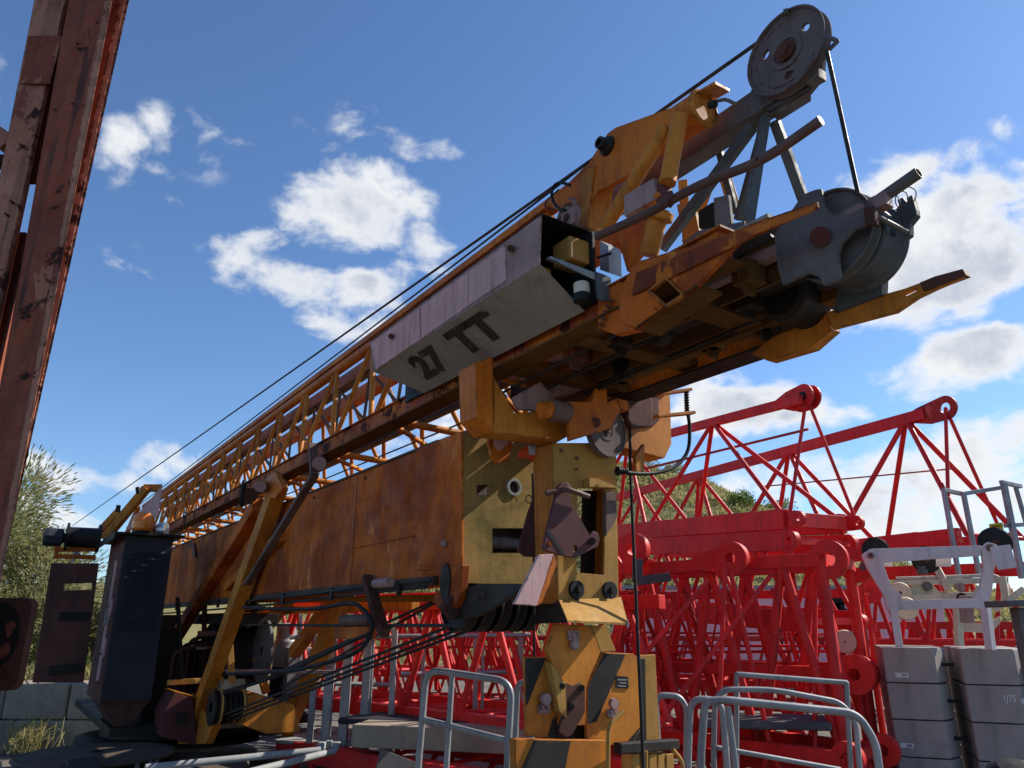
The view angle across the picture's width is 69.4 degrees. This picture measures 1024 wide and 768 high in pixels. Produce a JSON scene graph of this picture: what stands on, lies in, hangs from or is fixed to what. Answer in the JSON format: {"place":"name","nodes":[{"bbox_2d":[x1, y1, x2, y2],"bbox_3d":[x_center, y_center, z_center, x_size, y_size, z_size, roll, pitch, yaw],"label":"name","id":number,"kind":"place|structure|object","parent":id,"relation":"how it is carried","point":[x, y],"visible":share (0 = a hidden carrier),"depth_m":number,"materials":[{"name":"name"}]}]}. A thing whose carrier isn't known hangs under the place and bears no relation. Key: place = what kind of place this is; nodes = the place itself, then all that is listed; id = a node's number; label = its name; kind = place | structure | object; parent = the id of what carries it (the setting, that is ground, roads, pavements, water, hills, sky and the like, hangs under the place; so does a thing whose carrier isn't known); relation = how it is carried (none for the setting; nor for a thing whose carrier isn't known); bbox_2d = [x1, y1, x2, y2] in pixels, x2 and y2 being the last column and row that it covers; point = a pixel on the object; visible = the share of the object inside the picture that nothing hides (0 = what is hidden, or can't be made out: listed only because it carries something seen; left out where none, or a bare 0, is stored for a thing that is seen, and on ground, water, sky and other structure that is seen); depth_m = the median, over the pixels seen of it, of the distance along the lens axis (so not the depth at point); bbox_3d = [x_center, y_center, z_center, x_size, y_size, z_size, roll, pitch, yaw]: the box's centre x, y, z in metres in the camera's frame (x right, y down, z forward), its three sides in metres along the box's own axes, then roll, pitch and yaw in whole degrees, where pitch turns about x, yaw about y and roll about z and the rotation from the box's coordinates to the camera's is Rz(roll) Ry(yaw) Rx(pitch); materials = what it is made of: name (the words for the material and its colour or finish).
{"place":"outdoors","nodes":[
{"label":"outdoors","id":0,"kind":"place"},
{"bbox_2d":[0,475,1010,767],"bbox_3d":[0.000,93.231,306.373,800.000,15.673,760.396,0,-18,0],"label":"ground","id":1,"kind":"structure","parent":0,"point":[188,637],"depth_m":21.35,"materials":[{"name":"grey concrete"}]},
{"bbox_2d":[0,719,21,750],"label":"retaining block","id":2,"kind":"structure","parent":1,"relation":"on","point":[4,723],"depth_m":10.96,"materials":[{"name":"concrete"}]},
{"bbox_2d":[0,680,32,718],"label":"retaining block","id":3,"kind":"structure","parent":2,"relation":"on","point":[2,697],"depth_m":11.09,"materials":[{"name":"concrete"}]},
{"bbox_2d":[2,680,88,718],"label":"retaining block","id":4,"kind":"structure","parent":2,"relation":"on","point":[26,700],"depth_m":11.07,"materials":[{"name":"concrete"}]},
{"bbox_2d":[0,598,37,693],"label":"rusty plate on post","id":5,"kind":"object","parent":1,"relation":"on","point":[17,619],"visible":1,"depth_m":3.22,"materials":[{"name":"metal"}]},
{"bbox_2d":[10,719,51,749],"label":"retaining block","id":6,"kind":"structure","parent":1,"relation":"on","point":[18,725],"depth_m":10.98,"materials":[{"name":"concrete"}]},
{"bbox_2d":[0,443,81,597],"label":"shrub","id":7,"kind":"object","parent":1,"relation":"on","point":[35,477],"visible":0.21,"depth_m":17.16,"materials":[{"name":"green plant"}]},
{"bbox_2d":[0,661,91,754],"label":"bank grass","id":8,"kind":"structure","parent":1,"relation":"on","point":[32,742],"depth_m":10.55,"materials":[{"name":"green plant"}]},
{"bbox_2d":[0,476,108,664],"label":"shrub","id":9,"kind":"object","parent":1,"relation":"on","point":[30,588],"visible":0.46,"depth_m":15.50,"materials":[{"name":"green plant"}]},
{"bbox_2d":[29,654,92,673],"bbox_3d":[-7.964,5.427,13.033,1.422,1.491,1.419,11,-21,-30],"label":"shrub","id":10,"kind":"object","parent":1,"relation":"on","point":[89,660],"visible":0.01,"depth_m":13.06,"materials":[{"name":"green plant"}]},
{"bbox_2d":[0,0,128,581],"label":"lattice column","id":11,"kind":"structure","parent":1,"relation":"on","point":[48,141],"depth_m":3.52,"materials":[{"name":"brown metal"}]},
{"bbox_2d":[28,587,103,665],"bbox_3d":[-8.795,5.282,15.749,2.772,2.910,2.466,9,-20,-25],"label":"shrub","id":12,"kind":"object","parent":1,"relation":"on","point":[94,629],"visible":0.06,"depth_m":15.43,"materials":[{"name":"green plant"}]},
{"bbox_2d":[42,719,98,748],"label":"retaining block","id":13,"kind":"structure","parent":1,"relation":"on","point":[78,726],"depth_m":10.96,"materials":[{"name":"concrete"}]},
{"bbox_2d":[67,682,91,718],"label":"retaining block","id":14,"kind":"structure","parent":13,"relation":"on","point":[78,690],"depth_m":11.09,"materials":[{"name":"concrete"}]},
{"bbox_2d":[290,614,530,751],"bbox_3d":[-1.116,3.300,8.247,2.659,1.389,0.624,7,-19,-21],"label":"safety fence","id":15,"kind":"object","parent":1,"relation":"on","point":[366,684],"visible":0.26,"depth_m":7.90,"materials":[{"name":"metal"}]},
{"bbox_2d":[415,668,513,767],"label":"guard rail","id":16,"kind":"object","parent":1,"relation":"on","point":[448,724],"visible":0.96,"depth_m":4.74,"materials":[{"name":"metal"}]},
{"bbox_2d":[267,595,672,737],"bbox_3d":[-0.809,3.127,8.510,5.297,1.260,1.240,-15,-23,40],"label":"red crane section","id":17,"kind":"object","parent":1,"relation":"on","point":[407,702],"visible":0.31,"depth_m":7.95,"materials":[{"name":"paint"}]},
{"bbox_2d":[275,742,680,767],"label":"red crane section","id":18,"kind":"object","parent":1,"relation":"on","point":[348,756],"visible":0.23,"depth_m":7.31,"materials":[{"name":"paint"}]},
{"bbox_2d":[351,720,537,753],"bbox_3d":[-0.463,3.434,7.298,1.987,0.200,1.028,-5,-18,14],"label":"concrete slab","id":19,"kind":"object","parent":18,"relation":"on","point":[391,734],"depth_m":6.91,"materials":[{"name":"concrete"}]},
{"bbox_2d":[338,711,506,724],"bbox_3d":[-0.877,3.453,7.607,1.695,0.060,0.631,-4,-18,13],"label":"folded tarpaulin","id":20,"kind":"object","parent":19,"relation":"on","point":[354,719],"visible":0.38,"depth_m":7.51,"materials":[{"name":"fabric"}]},
{"bbox_2d":[9,4,970,767],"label":"tower crane","id":21,"kind":"object","parent":1,"relation":"on","point":[481,524],"visible":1,"depth_m":4.07,"materials":[{"name":"orange paint"}]},
{"bbox_2d":[518,445,537,461],"bbox_3d":[0.141,0.390,4.092,0.245,0.092,0.057,11,-21,-31],"label":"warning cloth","id":22,"kind":"object","parent":21,"relation":"attached to","point":[527,452],"visible":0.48,"depth_m":4.04,"materials":[{"name":"red fabric"}]},
{"bbox_2d":[513,679,533,737],"bbox_3d":[0.071,2.653,4.713,0.148,1.448,0.040,0,-18,0],"label":"guard rail","id":23,"kind":"object","parent":1,"relation":"on","point":[518,685],"visible":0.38,"depth_m":4.86,"materials":[{"name":"metal"}]},
{"bbox_2d":[282,581,881,696],"bbox_3d":[-0.148,3.752,10.715,10.350,1.654,4.132,-6,-19,19],"label":"red crane section","id":24,"kind":"object","parent":1,"relation":"on","point":[869,588],"visible":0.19,"depth_m":9.95,"materials":[{"name":"paint"}]},
{"bbox_2d":[287,590,632,681],"bbox_3d":[-1.047,3.527,10.433,5.707,1.090,1.090,-12,-21,33],"label":"red crane section","id":25,"kind":"object","parent":24,"relation":"on","point":[407,668],"visible":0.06,"depth_m":10.04,"materials":[{"name":"paint"}]},
{"bbox_2d":[618,530,868,631],"bbox_3d":[3.016,2.881,10.930,1.100,1.447,4.292,8,-20,-24],"label":"red crane section","id":26,"kind":"object","parent":24,"relation":"on","point":[778,542],"visible":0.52,"depth_m":9.74,"materials":[{"name":"paint"}]},
{"bbox_2d":[580,384,864,539],"bbox_3d":[2.782,1.589,11.864,1.100,2.056,5.664,8,-20,-24],"label":"red crane section","id":27,"kind":"object","parent":26,"relation":"on","point":[803,398],"visible":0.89,"depth_m":10.26,"materials":[{"name":"paint"}]},
{"bbox_2d":[617,396,1023,578],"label":"red crane section","id":28,"kind":"object","parent":26,"relation":"on","point":[931,412],"visible":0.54,"depth_m":12.12,"materials":[{"name":"paint"}]},
{"bbox_2d":[941,480,1023,578],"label":"walkway frame","id":29,"kind":"object","parent":24,"relation":"on","point":[1011,524],"visible":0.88,"depth_m":9.22,"materials":[{"name":"metal"}]},
{"bbox_2d":[989,522,1003,529],"bbox_3d":[6.219,1.871,9.488,0.181,0.195,0.032,0,-18,0],"label":"warning board","id":30,"kind":"object","parent":29,"relation":"attached to","point":[998,525],"visible":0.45,"depth_m":9.50,"materials":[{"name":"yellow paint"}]},
{"bbox_2d":[319,635,853,709],"bbox_3d":[0.731,5.971,15.558,11.715,1.280,1.380,-3,-18,9],"label":"red crane section","id":31,"kind":"object","parent":1,"relation":"on","point":[684,639],"visible":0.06,"depth_m":15.16,"materials":[{"name":"paint"}]},
{"bbox_2d":[579,502,641,523],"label":"shrub","id":32,"kind":"object","parent":1,"relation":"on","point":[628,517],"visible":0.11,"depth_m":42.69,"materials":[{"name":"green plant"}]},
{"bbox_2d":[622,458,659,471],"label":"shrub","id":33,"kind":"object","parent":1,"relation":"on","point":[646,464],"visible":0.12,"depth_m":57.62,"materials":[{"name":"green plant"}]},
{"bbox_2d":[259,461,1023,663],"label":"hill grass","id":34,"kind":"structure","parent":1,"relation":"on","point":[739,509],"depth_m":47.58,"materials":[{"name":"green plant"}]},
{"bbox_2d":[656,462,686,473],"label":"shrub","id":35,"kind":"object","parent":1,"relation":"on","point":[677,469],"visible":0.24,"depth_m":60.21,"materials":[{"name":"green plant"}]},
{"bbox_2d":[657,692,687,765],"bbox_3d":[1.170,2.901,5.263,0.266,1.313,0.044,0,-18,0],"label":"guard rail","id":36,"kind":"object","parent":1,"relation":"on","point":[675,696],"visible":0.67,"depth_m":5.43,"materials":[{"name":"metal"}]},
{"bbox_2d":[479,587,887,767],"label":"red crane section","id":37,"kind":"object","parent":1,"relation":"on","point":[862,674],"visible":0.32,"depth_m":8.68,"materials":[{"name":"paint"}]},
{"bbox_2d":[685,696,730,767],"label":"guard rail","id":38,"kind":"object","parent":1,"relation":"on","point":[694,702],"visible":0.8,"depth_m":5.18,"materials":[{"name":"metal"}]},
{"bbox_2d":[722,490,761,507],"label":"shrub","id":39,"kind":"object","parent":1,"relation":"on","point":[743,498],"visible":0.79,"depth_m":51.54,"materials":[{"name":"green plant"}]},
{"bbox_2d":[760,497,797,510],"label":"shrub","id":40,"kind":"object","parent":1,"relation":"on","point":[784,503],"visible":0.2,"depth_m":54.50,"materials":[{"name":"green plant"}]},
{"bbox_2d":[612,585,945,685],"bbox_3d":[8.400,8.063,23.878,10.200,2.933,2.600,0,-18,0],"label":"site cabin","id":41,"kind":"object","parent":1,"relation":"on","point":[839,603],"visible":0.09,"depth_m":22.85,"materials":[{"name":"metal"}]},
{"bbox_2d":[831,589,839,606],"bbox_3d":[9.939,6.941,22.969,0.500,1.200,0.040,0,-18,0],"label":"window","id":42,"kind":"structure","parent":41,"relation":"in","point":[836,600],"depth_m":23.02,"materials":[{"name":"black glass"}]},
{"bbox_2d":[835,603,844,609],"bbox_3d":[10.177,6.941,22.969,0.300,0.300,0.040,0,-18,0],"label":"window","id":43,"kind":"structure","parent":41,"relation":"in","point":[842,606],"depth_m":22.96,"materials":[{"name":"black glass"}]},
{"bbox_2d":[659,704,901,767],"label":"red crane section","id":44,"kind":"object","parent":1,"relation":"on","point":[798,746],"visible":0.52,"depth_m":7.22,"materials":[{"name":"paint"}]},
{"bbox_2d":[610,533,895,767],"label":"red crane section","id":45,"kind":"object","parent":44,"relation":"on","point":[818,566],"visible":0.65,"depth_m":8.10,"materials":[{"name":"paint"}]},
{"bbox_2d":[707,712,831,730],"bbox_3d":[2.618,3.506,7.695,1.323,0.080,0.725,-3,-18,10],"label":"steel board","id":46,"kind":"object","parent":44,"relation":"on","point":[800,722],"visible":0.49,"depth_m":7.38,"materials":[{"name":"grey paint"}]},
{"bbox_2d":[711,687,862,767],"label":"guard rail","id":47,"kind":"object","parent":1,"relation":"on","point":[715,747],"visible":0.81,"depth_m":5.28,"materials":[{"name":"metal"}]},
{"bbox_2d":[697,696,882,767],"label":"guard rail","id":48,"kind":"object","parent":1,"relation":"on","point":[707,703],"visible":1,"depth_m":4.58,"materials":[{"name":"metal"}]},
{"bbox_2d":[734,672,853,767],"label":"guard rail","id":49,"kind":"object","parent":1,"relation":"on","point":[737,675],"visible":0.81,"depth_m":5.93,"materials":[{"name":"metal"}]},
{"bbox_2d":[852,622,1014,682],"bbox_3d":[10.026,5.683,15.563,5.416,1.300,1.350,-7,-19,21],"label":"red crane section","id":50,"kind":"object","parent":1,"relation":"on","point":[913,630],"visible":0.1,"depth_m":15.65,"materials":[{"name":"paint"}]},
{"bbox_2d":[855,562,1023,647],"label":"red crane section","id":51,"kind":"object","parent":1,"relation":"on","point":[927,635],"visible":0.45,"depth_m":11.89,"materials":[{"name":"paint"}]},
{"bbox_2d":[984,600,1023,680],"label":"steel post","id":52,"kind":"object","parent":1,"relation":"on","point":[1017,615],"visible":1,"depth_m":5.67,"materials":[{"name":"metal"}]},
{"bbox_2d":[986,758,1023,767],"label":"rock","id":53,"kind":"object","parent":1,"relation":"on","point":[1007,763],"visible":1,"depth_m":4.14,"materials":[{"name":"grey stone"}]},
{"bbox_3d":[4.378,4.352,7.646,0.655,0.333,1.150,-7,-19,21],"label":"ballast block","id":54,"kind":"object","parent":1,"relation":"on","visible":0},
{"bbox_2d":[896,756,963,767],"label":"ballast block","id":55,"kind":"object","parent":54,"relation":"on","point":[918,762],"depth_m":7.32,"materials":[{"name":"concrete"}]},
{"bbox_2d":[884,709,966,758],"bbox_3d":[4.378,3.695,7.856,0.655,0.333,1.156,-7,-19,21],"label":"ballast block","id":56,"kind":"object","parent":55,"relation":"on","point":[928,738],"depth_m":7.38,"materials":[{"name":"concrete"}]},
{"bbox_2d":[880,677,960,719],"bbox_3d":[4.375,3.367,7.963,0.655,0.333,1.150,-7,-19,21],"label":"ballast block","id":57,"kind":"object","parent":56,"relation":"on","point":[919,701],"depth_m":7.49,"materials":[{"name":"concrete"}]},
{"bbox_2d":[875,645,953,682],"bbox_3d":[4.376,3.038,8.067,0.655,0.333,1.156,-7,-19,21],"label":"ballast block","id":58,"kind":"object","parent":57,"relation":"on","point":[918,663],"depth_m":7.60,"materials":[{"name":"concrete"}]},
{"bbox_2d":[0,0,1023,591],"label":"sky","id":59,"kind":"structure","parent":0,"point":[267,176],"materials":[{"name":"blue"}]},
{"bbox_2d":[960,745,990,767],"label":"ballast block","id":60,"kind":"object","parent":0,"point":[969,759],"depth_m":7.58,"materials":[{"name":"concrete"}]},
{"bbox_2d":[954,711,1023,760],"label":"ballast block","id":61,"kind":"object","parent":60,"relation":"on","point":[988,741],"depth_m":7.17,"materials":[{"name":"concrete"}]},
{"bbox_2d":[948,678,1023,723],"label":"ballast block","id":62,"kind":"object","parent":61,"relation":"on","point":[992,703],"depth_m":7.26,"materials":[{"name":"concrete"}]},
{"bbox_2d":[943,645,1023,684],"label":"ballast block","id":63,"kind":"object","parent":62,"relation":"on","point":[1000,665],"depth_m":7.36,"materials":[{"name":"concrete"}]},
{"bbox_2d":[859,527,1023,650],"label":"jib trolley","id":64,"kind":"object","parent":63,"relation":"on","point":[993,548],"visible":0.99,"depth_m":7.67,"materials":[{"name":"white metal"}]}
]}

